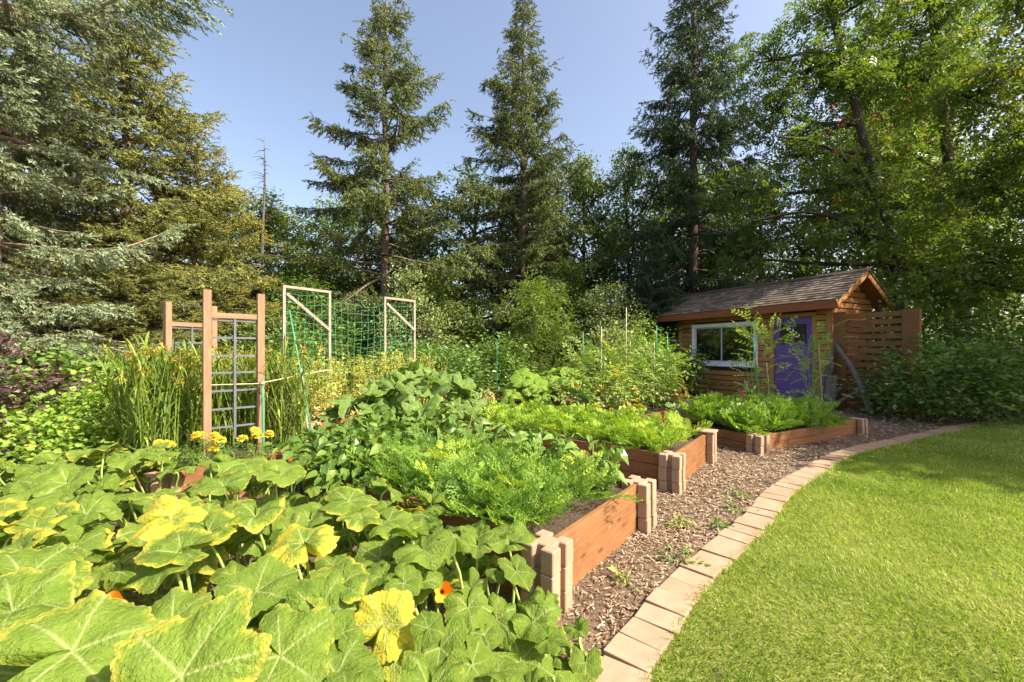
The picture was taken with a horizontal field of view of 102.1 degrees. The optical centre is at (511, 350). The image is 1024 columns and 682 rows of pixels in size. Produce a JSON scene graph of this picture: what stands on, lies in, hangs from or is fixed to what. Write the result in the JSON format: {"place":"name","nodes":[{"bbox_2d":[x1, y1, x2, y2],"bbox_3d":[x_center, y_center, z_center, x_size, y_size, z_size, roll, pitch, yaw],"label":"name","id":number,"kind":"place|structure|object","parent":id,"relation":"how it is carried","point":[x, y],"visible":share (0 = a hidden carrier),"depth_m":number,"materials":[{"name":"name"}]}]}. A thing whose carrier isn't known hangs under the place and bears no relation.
{"place":"outdoors","nodes":[
{"label":"outdoors","id":0,"kind":"place"},
{"bbox_2d":[0,0,1023,351],"label":"sky","id":1,"kind":"structure","parent":0,"point":[272,65],"materials":[{"name":"blue"}]},
{"bbox_2d":[12,354,1022,424],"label":"ground","id":2,"kind":"structure","parent":0,"point":[694,395],"depth_m":15.34,"materials":[{"name":"brown soil"}]},
{"bbox_2d":[0,312,105,438],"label":"purple shrub","id":3,"kind":"object","parent":2,"relation":"on","point":[49,380],"visible":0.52,"depth_m":4.68,"materials":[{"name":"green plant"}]},
{"bbox_2d":[0,382,115,458],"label":"currant bush","id":4,"kind":"object","parent":2,"relation":"on","point":[69,406],"visible":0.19,"depth_m":4.51,"materials":[{"name":"green plant"}]},
{"bbox_2d":[0,334,126,433],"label":"currant bush","id":5,"kind":"object","parent":2,"relation":"on","point":[68,353],"visible":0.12,"depth_m":5.66,"materials":[{"name":"green plant"}]},
{"bbox_2d":[0,47,142,399],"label":"pine tree","id":6,"kind":"object","parent":2,"relation":"on","point":[73,214],"visible":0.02,"depth_m":9.99,"materials":[{"name":"green plant"}]},
{"bbox_2d":[0,404,170,492],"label":"currant bush","id":7,"kind":"object","parent":2,"relation":"on","point":[77,425],"visible":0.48,"depth_m":3.91,"materials":[{"name":"green plant"}]},
{"bbox_2d":[23,356,155,455],"bbox_3d":[-4.702,0.683,5.161,2.065,1.314,2.094,0,0,0],"label":"currant bush","id":8,"kind":"object","parent":2,"relation":"on","point":[89,385],"visible":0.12,"depth_m":4.79,"materials":[{"name":"green plant"}]},
{"bbox_2d":[0,0,234,400],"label":"spruce tree","id":9,"kind":"object","parent":2,"relation":"on","point":[25,17],"visible":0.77,"depth_m":6.98,"materials":[{"name":"green plant"}]},
{"bbox_2d":[8,241,233,407],"bbox_3d":[-7.644,-0.281,8.229,3.675,3.848,4.200,0,0,-13],"label":"pine tree","id":10,"kind":"object","parent":2,"relation":"on","point":[131,285],"visible":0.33,"depth_m":8.08,"materials":[{"name":"green plant"}]},
{"bbox_2d":[0,0,292,390],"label":"pine tree","id":11,"kind":"object","parent":2,"relation":"on","point":[164,124],"visible":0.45,"depth_m":9.30,"materials":[{"name":"green plant"}]},
{"bbox_2d":[81,130,309,383],"bbox_3d":[-8.427,-2.038,11.262,5.589,8.124,5.017,0,0,0],"label":"pine tree","id":12,"kind":"object","parent":2,"relation":"on","point":[198,256],"visible":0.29,"depth_m":10.98,"materials":[{"name":"green plant"}]},
{"bbox_2d":[243,139,283,344],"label":"dead tree","id":13,"kind":"object","parent":2,"relation":"on","point":[263,210],"visible":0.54,"depth_m":14.97,"materials":[{"name":"grey plant"}]},
{"bbox_2d":[201,179,344,355],"bbox_3d":[-11.083,-3.187,19.325,6.363,9.082,7.110,0,0,-43],"label":"broadleaf tree","id":14,"kind":"object","parent":2,"relation":"on","point":[279,218],"visible":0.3,"depth_m":18.85,"materials":[{"name":"green plant"}]},
{"bbox_2d":[193,305,373,407],"bbox_3d":[-5.014,0.159,9.208,3.562,2.427,3.407,0,0,-25],"label":"shrub","id":15,"kind":"object","parent":2,"relation":"on","point":[291,339],"visible":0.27,"depth_m":9.11,"materials":[{"name":"green plant"}]},
{"bbox_2d":[235,271,373,382],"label":"broadleaf tree","id":16,"kind":"object","parent":2,"relation":"on","point":[301,294],"visible":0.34,"depth_m":12.31,"materials":[{"name":"green plant"}]},
{"bbox_2d":[261,244,390,379],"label":"broadleaf tree","id":17,"kind":"object","parent":2,"relation":"on","point":[321,273],"visible":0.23,"depth_m":15.23,"materials":[{"name":"green plant"}]},
{"bbox_2d":[269,191,397,374],"bbox_3d":[-8.405,-3.295,20.998,7.099,9.308,6.712,0,0,22],"label":"broadleaf tree","id":18,"kind":"object","parent":2,"relation":"on","point":[348,225],"visible":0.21,"depth_m":19.92,"materials":[{"name":"green plant"}]},
{"bbox_2d":[245,0,493,372],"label":"spruce tree","id":19,"kind":"object","parent":2,"relation":"on","point":[377,206],"visible":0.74,"depth_m":15.23,"materials":[{"name":"green plant"}]},
{"bbox_2d":[352,329,457,385],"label":"shrub","id":20,"kind":"object","parent":2,"relation":"on","point":[418,345],"visible":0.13,"depth_m":10.91,"materials":[{"name":"green plant"}]},
{"bbox_2d":[356,260,457,376],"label":"broadleaf tree","id":21,"kind":"object","parent":2,"relation":"on","point":[394,318],"visible":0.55,"depth_m":12.99,"materials":[{"name":"green plant"}]},
{"bbox_2d":[349,210,468,336],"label":"broadleaf tree","id":22,"kind":"object","parent":2,"relation":"on","point":[390,271],"visible":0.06,"depth_m":20.67,"materials":[{"name":"green plant"}]},
{"bbox_2d":[368,248,493,373],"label":"broadleaf tree","id":23,"kind":"object","parent":2,"relation":"on","point":[440,287],"visible":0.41,"depth_m":14.61,"materials":[{"name":"green plant"}]},
{"bbox_2d":[394,333,512,397],"bbox_3d":[-1.350,0.490,9.338,2.620,1.792,2.356,0,0,-41],"label":"shrub","id":24,"kind":"object","parent":2,"relation":"on","point":[453,359],"visible":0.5,"depth_m":9.07,"materials":[{"name":"green plant"}]},
{"bbox_2d":[404,161,550,371],"bbox_3d":[-1.974,-3.846,20.207,7.526,10.394,7.249,0,0,-36],"label":"broadleaf tree","id":25,"kind":"object","parent":2,"relation":"on","point":[473,176],"visible":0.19,"depth_m":19.10,"materials":[{"name":"green plant"}]},
{"bbox_2d":[458,328,538,397],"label":"shrub","id":26,"kind":"object","parent":2,"relation":"on","point":[510,359],"visible":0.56,"depth_m":9.91,"materials":[{"name":"green plant"}]},
{"bbox_2d":[443,0,609,375],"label":"spruce tree","id":27,"kind":"object","parent":2,"relation":"on","point":[538,239],"visible":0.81,"depth_m":16.22,"materials":[{"name":"green plant"}]},
{"bbox_2d":[470,265,593,392],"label":"broadleaf tree","id":28,"kind":"object","parent":2,"relation":"on","point":[541,342],"visible":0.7,"depth_m":11.15,"materials":[{"name":"green plant"}]},
{"bbox_2d":[474,166,590,328],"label":"broadleaf tree","id":29,"kind":"object","parent":2,"relation":"on","point":[530,208],"visible":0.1,"depth_m":20.00,"materials":[{"name":"green plant"}]},
{"bbox_2d":[93,271,1023,367],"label":"woods","id":30,"kind":"object","parent":2,"relation":"on","point":[1004,316],"visible":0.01,"depth_m":31.97,"materials":[{"name":"green plant"}]},
{"bbox_2d":[503,251,625,383],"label":"broadleaf tree","id":31,"kind":"object","parent":2,"relation":"on","point":[564,272],"visible":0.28,"depth_m":14.78,"materials":[{"name":"green plant"}]},
{"bbox_2d":[528,149,646,340],"bbox_3d":[3.514,-4.439,21.306,6.281,11.616,6.789,0,0,0],"label":"broadleaf tree","id":32,"kind":"object","parent":2,"relation":"on","point":[584,185],"visible":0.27,"depth_m":20.04,"materials":[{"name":"green plant"}]},
{"bbox_2d":[568,315,643,406],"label":"shrub","id":33,"kind":"object","parent":2,"relation":"on","point":[612,343],"visible":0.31,"depth_m":9.74,"materials":[{"name":"green plant"}]},
{"bbox_2d":[558,279,659,389],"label":"broadleaf tree","id":34,"kind":"object","parent":2,"relation":"on","point":[597,305],"visible":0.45,"depth_m":13.22,"materials":[{"name":"green plant"}]},
{"bbox_2d":[582,139,684,321],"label":"broadleaf tree","id":35,"kind":"object","parent":2,"relation":"on","point":[624,195],"visible":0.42,"depth_m":19.36,"materials":[{"name":"green plant"}]},
{"bbox_2d":[605,314,688,397],"bbox_3d":[3.421,0.165,10.961,2.379,2.392,2.373,0,0,-42],"label":"shrub","id":36,"kind":"object","parent":2,"relation":"on","point":[650,339],"visible":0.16,"depth_m":10.69,"materials":[{"name":"green plant"}]},
{"bbox_2d":[603,240,714,364],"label":"spruce tree","id":37,"kind":"object","parent":2,"relation":"on","point":[649,290],"visible":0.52,"depth_m":13.89,"materials":[{"name":"green plant"}]},
{"bbox_2d":[634,337,727,395],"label":"shrub","id":38,"kind":"object","parent":2,"relation":"on","point":[692,369],"visible":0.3,"depth_m":11.20,"materials":[{"name":"green plant"}]},
{"bbox_2d":[633,154,751,339],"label":"broadleaf tree","id":39,"kind":"object","parent":2,"relation":"on","point":[667,218],"visible":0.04,"depth_m":20.96,"materials":[{"name":"green plant"}]},
{"bbox_2d":[588,0,817,342],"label":"spruce tree","id":40,"kind":"object","parent":2,"relation":"on","point":[674,138],"visible":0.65,"depth_m":16.26,"materials":[{"name":"green plant"}]},
{"bbox_2d":[684,157,853,287],"bbox_3d":[11.309,-3.745,18.876,7.785,10.191,7.499,0,0,41],"label":"broadleaf tree","id":41,"kind":"object","parent":2,"relation":"on","point":[798,274],"visible":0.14,"depth_m":17.46,"materials":[{"name":"green plant"}]},
{"bbox_2d":[656,268,895,403],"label":"garden shed","id":42,"kind":"structure","parent":2,"relation":"on","point":[708,318],"depth_m":10.43,"materials":[{"name":"brown wood"}]},
{"bbox_2d":[692,321,758,367],"bbox_3d":[5.942,-0.160,11.659,0.122,1.220,2.080,0,0,-27],"label":"window","id":43,"kind":"structure","parent":42,"relation":"in","point":[717,325],"depth_m":11.67,"materials":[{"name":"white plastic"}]},
{"bbox_2d":[775,316,811,397],"bbox_3d":[6.778,0.200,10.004,0.106,2.000,0.870,0,0,-27],"label":"door","id":44,"kind":"structure","parent":42,"relation":"in","point":[803,325],"depth_m":10.00,"materials":[{"name":"purple paint"}]},
{"bbox_2d":[595,417,1023,681],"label":"garden edging","id":45,"kind":"object","parent":2,"relation":"on","point":[632,646],"visible":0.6,"depth_m":2.28,"materials":[{"name":"stone"}]},
{"bbox_2d":[693,0,1018,385],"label":"mountain ash","id":46,"kind":"object","parent":2,"relation":"on","point":[835,76],"visible":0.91,"depth_m":12.02,"materials":[{"name":"green plant"}]},
{"bbox_2d":[770,35,1001,376],"bbox_3d":[15.208,-5.681,17.409,7.392,14.132,7.923,0,0,21],"label":"broadleaf tree","id":47,"kind":"object","parent":2,"relation":"on","point":[869,128],"visible":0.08,"depth_m":17.02,"materials":[{"name":"green plant"}]},
{"bbox_2d":[805,0,1023,385],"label":"mountain ash","id":48,"kind":"object","parent":2,"relation":"on","point":[944,48],"visible":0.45,"depth_m":12.21,"materials":[{"name":"green plant"}]},
{"bbox_2d":[842,14,1023,344],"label":"broadleaf tree","id":49,"kind":"object","parent":2,"relation":"on","point":[989,222],"visible":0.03,"depth_m":16.43,"materials":[{"name":"green plant"}]},
{"bbox_2d":[845,323,1023,425],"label":"shrub","id":50,"kind":"object","parent":2,"relation":"on","point":[993,393],"visible":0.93,"depth_m":7.35,"materials":[{"name":"green plant"}]},
{"bbox_2d":[857,259,1023,411],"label":"shrub","id":51,"kind":"object","parent":2,"relation":"on","point":[959,328],"visible":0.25,"depth_m":9.10,"materials":[{"name":"green plant"}]},
{"bbox_2d":[874,0,1023,325],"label":"mountain ash","id":52,"kind":"object","parent":2,"relation":"on","point":[999,178],"visible":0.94,"depth_m":9.69,"materials":[{"name":"green plant"}]},
{"bbox_2d":[922,318,1023,421],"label":"shrub","id":53,"kind":"object","parent":2,"relation":"on","point":[1014,354],"visible":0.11,"depth_m":7.93,"materials":[{"name":"green plant"}]},
{"bbox_2d":[930,271,1023,401],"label":"shrub","id":54,"kind":"object","parent":2,"relation":"on","point":[1019,325],"visible":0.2,"depth_m":9.51,"materials":[{"name":"green plant"}]},
{"bbox_2d":[30,397,1023,680],"bbox_3d":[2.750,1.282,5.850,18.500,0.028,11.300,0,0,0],"label":"path","id":55,"kind":"structure","parent":0,"point":[594,613],"depth_m":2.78,"materials":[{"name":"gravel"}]},
{"bbox_2d":[0,441,289,605],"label":"pumpkin plant","id":56,"kind":"object","parent":55,"relation":"on","point":[58,505],"visible":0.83,"depth_m":2.51,"materials":[{"name":"green plant"}]},
{"bbox_2d":[78,435,308,503],"bbox_3d":[-3.315,1.110,4.401,2.607,0.380,1.458,0,0,35],"label":"raised bed","id":57,"kind":"object","parent":55,"relation":"on","point":[167,479],"visible":0.12,"depth_m":3.39,"materials":[{"name":"wood"}]},
{"bbox_2d":[163,302,216,438],"bbox_3d":[-3.775,0.278,4.875,0.062,1.645,0.550,0,0,23],"label":"wooden trellis","id":58,"kind":"object","parent":57,"relation":"on","point":[168,323],"visible":0.31,"depth_m":4.66,"materials":[{"name":"brown wood"}]},
{"bbox_2d":[85,329,324,461],"bbox_3d":[-3.168,0.386,4.288,2.188,1.287,1.678,0,0,39],"label":"millet stand","id":59,"kind":"object","parent":57,"relation":"on","point":[167,402],"visible":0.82,"depth_m":4.12,"materials":[{"name":"green plant"}]},
{"bbox_2d":[156,431,264,475],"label":"marigold plant","id":60,"kind":"object","parent":57,"relation":"on","point":[215,436],"visible":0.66,"depth_m":3.51,"materials":[{"name":"green plant"}]},
{"bbox_2d":[202,289,264,459],"bbox_3d":[-2.645,0.273,3.950,0.493,1.655,0.062,0,0,-44],"label":"wooden trellis","id":61,"kind":"object","parent":57,"relation":"on","point":[208,315],"visible":0.81,"depth_m":3.92,"materials":[{"name":"brown wood"}]},
{"bbox_2d":[200,426,290,460],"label":"marigold plant","id":62,"kind":"object","parent":57,"relation":"on","point":[258,432],"visible":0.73,"depth_m":3.74,"materials":[{"name":"yellow plant"}]},
{"bbox_2d":[0,561,414,681],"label":"pumpkin plant","id":63,"kind":"object","parent":55,"relation":"on","point":[51,630],"visible":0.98,"depth_m":1.14,"materials":[{"name":"green plant"}]},
{"bbox_2d":[0,451,456,630],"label":"pumpkin plant","id":64,"kind":"object","parent":55,"relation":"on","point":[191,543],"visible":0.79,"depth_m":1.75,"materials":[{"name":"green plant"}]},
{"bbox_2d":[304,383,400,438],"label":"zucchini plant","id":65,"kind":"object","parent":55,"relation":"on","point":[341,408],"visible":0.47,"depth_m":4.87,"materials":[{"name":"green plant"}]},
{"bbox_2d":[273,400,451,436],"bbox_3d":[-2.557,1.170,7.578,1.390,0.260,3.194,0,0,34],"label":"raised bed","id":66,"kind":"object","parent":55,"relation":"on","point":[324,422],"visible":0.06,"depth_m":6.28,"materials":[{"name":"wood"}]},
{"bbox_2d":[282,285,330,403],"bbox_3d":[-3.382,0.059,6.864,0.062,2.183,0.819,0,0,35],"label":"net frame","id":67,"kind":"object","parent":66,"relation":"on","point":[304,308],"visible":0.74,"depth_m":6.83,"materials":[{"name":"white wood"}]},
{"bbox_2d":[274,342,450,421],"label":"pea vines","id":68,"kind":"object","parent":66,"relation":"on","point":[321,398],"visible":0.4,"depth_m":7.02,"materials":[{"name":"plant"}]},
{"bbox_2d":[383,297,415,368],"bbox_3d":[-2.287,0.043,8.479,0.062,2.213,0.768,0,0,38],"label":"net frame","id":69,"kind":"object","parent":66,"relation":"on","point":[413,327],"visible":0.73,"depth_m":8.45,"materials":[{"name":"white wood"}]},
{"bbox_2d":[284,292,416,405],"bbox_3d":[-2.819,0.039,7.643,0.080,1.937,2.724,0,0,35],"label":"garden net","id":70,"kind":"object","parent":69,"relation":"attached to","point":[353,331],"visible":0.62,"depth_m":7.47,"materials":[{"name":"green plastic"}]},
{"bbox_2d":[307,490,603,681],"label":"pumpkin plant","id":71,"kind":"object","parent":55,"relation":"on","point":[473,633],"visible":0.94,"depth_m":1.59,"materials":[{"name":"green plant"}]},
{"bbox_2d":[433,412,481,442],"bbox_3d":[-0.717,1.150,6.175,1.695,0.300,1.244,0,0,38],"label":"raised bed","id":72,"kind":"object","parent":55,"relation":"on","point":[459,418],"visible":0.02,"depth_m":6.39,"materials":[{"name":"wood"}]},
{"bbox_2d":[355,361,491,433],"bbox_3d":[-1.299,0.618,5.714,2.031,0.940,2.004,0,0,0],"label":"zucchini plant","id":73,"kind":"object","parent":72,"relation":"on","point":[405,386],"visible":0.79,"depth_m":5.33,"materials":[{"name":"green plant"}]},
{"bbox_2d":[284,442,656,621],"bbox_3d":[-0.479,1.123,3.349,2.819,0.355,1.414,0,0,38],"label":"raised bed","id":74,"kind":"object","parent":55,"relation":"on","point":[562,556],"visible":0.31,"depth_m":2.43,"materials":[{"name":"wood"}]},
{"bbox_2d":[258,417,386,465],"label":"bean plant","id":75,"kind":"object","parent":74,"relation":"on","point":[282,445],"visible":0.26,"depth_m":3.69,"materials":[{"name":"green plant"}]},
{"bbox_2d":[256,420,412,488],"bbox_3d":[-1.353,0.867,3.481,1.085,0.510,1.038,0,0,0],"label":"bean plant","id":76,"kind":"object","parent":74,"relation":"on","point":[318,442],"visible":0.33,"depth_m":3.32,"materials":[{"name":"green plant"}]},
{"bbox_2d":[295,426,421,493],"bbox_3d":[-1.183,0.853,3.227,1.077,0.559,0.973,0,0,-41],"label":"bean plant","id":77,"kind":"object","parent":74,"relation":"on","point":[343,462],"visible":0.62,"depth_m":3.01,"materials":[{"name":"green plant"}]},
{"bbox_2d":[328,411,435,469],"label":"bean plant","id":78,"kind":"object","parent":74,"relation":"on","point":[391,433],"visible":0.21,"depth_m":3.73,"materials":[{"name":"green plant"}]},
{"bbox_2d":[357,410,437,445],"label":"bean plant","id":79,"kind":"object","parent":74,"relation":"on","point":[411,422],"visible":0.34,"depth_m":4.22,"materials":[{"name":"green plant"}]},
{"bbox_2d":[437,408,496,440],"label":"pepper plant","id":80,"kind":"object","parent":74,"relation":"on","point":[479,423],"visible":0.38,"depth_m":3.83,"materials":[{"name":"green plant"}]},
{"bbox_2d":[345,419,644,540],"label":"carrot fronds","id":81,"kind":"object","parent":74,"relation":"on","point":[500,483],"visible":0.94,"depth_m":2.68,"materials":[{"name":"green plant"}]},
{"bbox_2d":[490,422,558,454],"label":"pepper plant","id":82,"kind":"object","parent":74,"relation":"on","point":[500,427],"visible":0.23,"depth_m":3.42,"materials":[{"name":"green plant"}]},
{"bbox_2d":[513,420,582,463],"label":"pepper plant","id":83,"kind":"object","parent":74,"relation":"on","point":[554,440],"visible":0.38,"depth_m":3.15,"materials":[{"name":"green plant"}]},
{"bbox_2d":[549,434,633,494],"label":"pepper plant","id":84,"kind":"object","parent":74,"relation":"on","point":[592,444],"visible":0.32,"depth_m":3.03,"materials":[{"name":"green plant"}]},
{"bbox_2d":[473,395,586,411],"bbox_3d":[0.209,1.150,8.686,2.493,0.300,1.346,0,0,-31],"label":"raised bed","id":85,"kind":"object","parent":55,"relation":"on","point":[556,403],"visible":0.08,"depth_m":8.56,"materials":[{"name":"wood"}]},
{"bbox_2d":[492,368,557,405],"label":"marrow plant","id":86,"kind":"object","parent":85,"relation":"on","point":[522,384],"visible":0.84,"depth_m":7.89,"materials":[{"name":"green plant"}]},
{"bbox_2d":[528,367,597,403],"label":"marrow plant","id":87,"kind":"object","parent":85,"relation":"on","point":[549,377],"visible":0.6,"depth_m":8.23,"materials":[{"name":"green plant"}]},
{"bbox_2d":[459,421,717,495],"bbox_3d":[0.844,1.110,5.099,2.808,0.380,1.465,0,0,38],"label":"raised bed","id":88,"kind":"object","parent":55,"relation":"on","point":[674,466],"visible":0.39,"depth_m":4.06,"materials":[{"name":"wood"}]},
{"bbox_2d":[462,395,713,452],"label":"carrot fronds","id":89,"kind":"object","parent":88,"relation":"on","point":[599,424],"visible":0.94,"depth_m":4.74,"materials":[{"name":"green plant"}]},
{"bbox_2d":[577,394,701,425],"bbox_3d":[2.674,1.150,7.840,3.747,0.300,1.291,0,0,-45],"label":"raised bed","id":90,"kind":"object","parent":55,"relation":"on","point":[661,411],"visible":0.05,"depth_m":7.47,"materials":[{"name":"green plant"}]},
{"bbox_2d":[545,333,608,408],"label":"tomato plant","id":91,"kind":"object","parent":90,"relation":"on","point":[579,363],"visible":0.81,"depth_m":6.96,"materials":[{"name":"green plant"}]},
{"bbox_2d":[579,339,635,408],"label":"tomato plant","id":92,"kind":"object","parent":90,"relation":"on","point":[610,353],"visible":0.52,"depth_m":7.35,"materials":[{"name":"green plant"}]},
{"bbox_2d":[586,357,648,415],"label":"tomato plant","id":93,"kind":"object","parent":90,"relation":"on","point":[615,389],"visible":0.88,"depth_m":6.81,"materials":[{"name":"green plant"}]},
{"bbox_2d":[603,348,671,413],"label":"tomato plant","id":94,"kind":"object","parent":90,"relation":"on","point":[642,397],"visible":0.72,"depth_m":7.18,"materials":[{"name":"green plant"}]},
{"bbox_2d":[616,330,665,409],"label":"tomato plant","id":95,"kind":"object","parent":90,"relation":"on","point":[646,348],"visible":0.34,"depth_m":7.71,"materials":[{"name":"green plant"}]},
{"bbox_2d":[631,344,689,408],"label":"tomato plant","id":96,"kind":"object","parent":90,"relation":"on","point":[661,403],"visible":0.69,"depth_m":7.71,"materials":[{"name":"green plant"}]},
{"bbox_2d":[645,344,701,404],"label":"tomato plant","id":97,"kind":"object","parent":90,"relation":"on","point":[676,355],"visible":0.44,"depth_m":8.03,"materials":[{"name":"green plant"}]},
{"bbox_2d":[673,417,867,455],"bbox_3d":[3.949,1.177,6.311,2.833,0.245,1.344,0,0,-29],"label":"raised bed","id":98,"kind":"object","parent":55,"relation":"on","point":[759,444],"visible":0.39,"depth_m":5.59,"materials":[{"name":"wood"}]},
{"bbox_2d":[665,391,851,434],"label":"parsley leaves","id":99,"kind":"object","parent":98,"relation":"on","point":[773,410],"visible":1,"depth_m":5.72,"materials":[{"name":"green plant"}]},
{"bbox_2d":[728,301,797,396],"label":"climbing vine","id":100,"kind":"object","parent":98,"relation":"on","point":[762,341],"visible":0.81,"depth_m":6.75,"materials":[{"name":"green plant"}]},
{"bbox_2d":[774,316,857,413],"bbox_3d":[4.920,0.376,6.853,1.059,1.934,1.038,0,0,-31],"label":"climbing vine","id":101,"kind":"object","parent":98,"relation":"on","point":[803,362],"visible":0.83,"depth_m":6.84,"materials":[{"name":"green plant"}]},
{"bbox_2d":[833,342,874,415],"bbox_3d":[7.115,0.572,8.621,0.133,1.502,1.025,0,0,1],"label":"log","id":102,"kind":"object","parent":55,"relation":"on","point":[851,367],"visible":0.84,"depth_m":8.54,"materials":[{"name":"grey wood"}]},
{"bbox_2d":[833,309,921,417],"bbox_3d":[7.464,0.230,8.540,0.105,2.140,1.442,0,0,-28],"label":"slat screen","id":103,"kind":"object","parent":55,"relation":"on","point":[910,320],"visible":0.5,"depth_m":8.57,"materials":[{"name":"brown wood"}]},
{"bbox_2d":[639,418,1023,681],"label":"lawn","id":104,"kind":"structure","parent":0,"point":[833,675],"depth_m":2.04,"materials":[{"name":"plant"}]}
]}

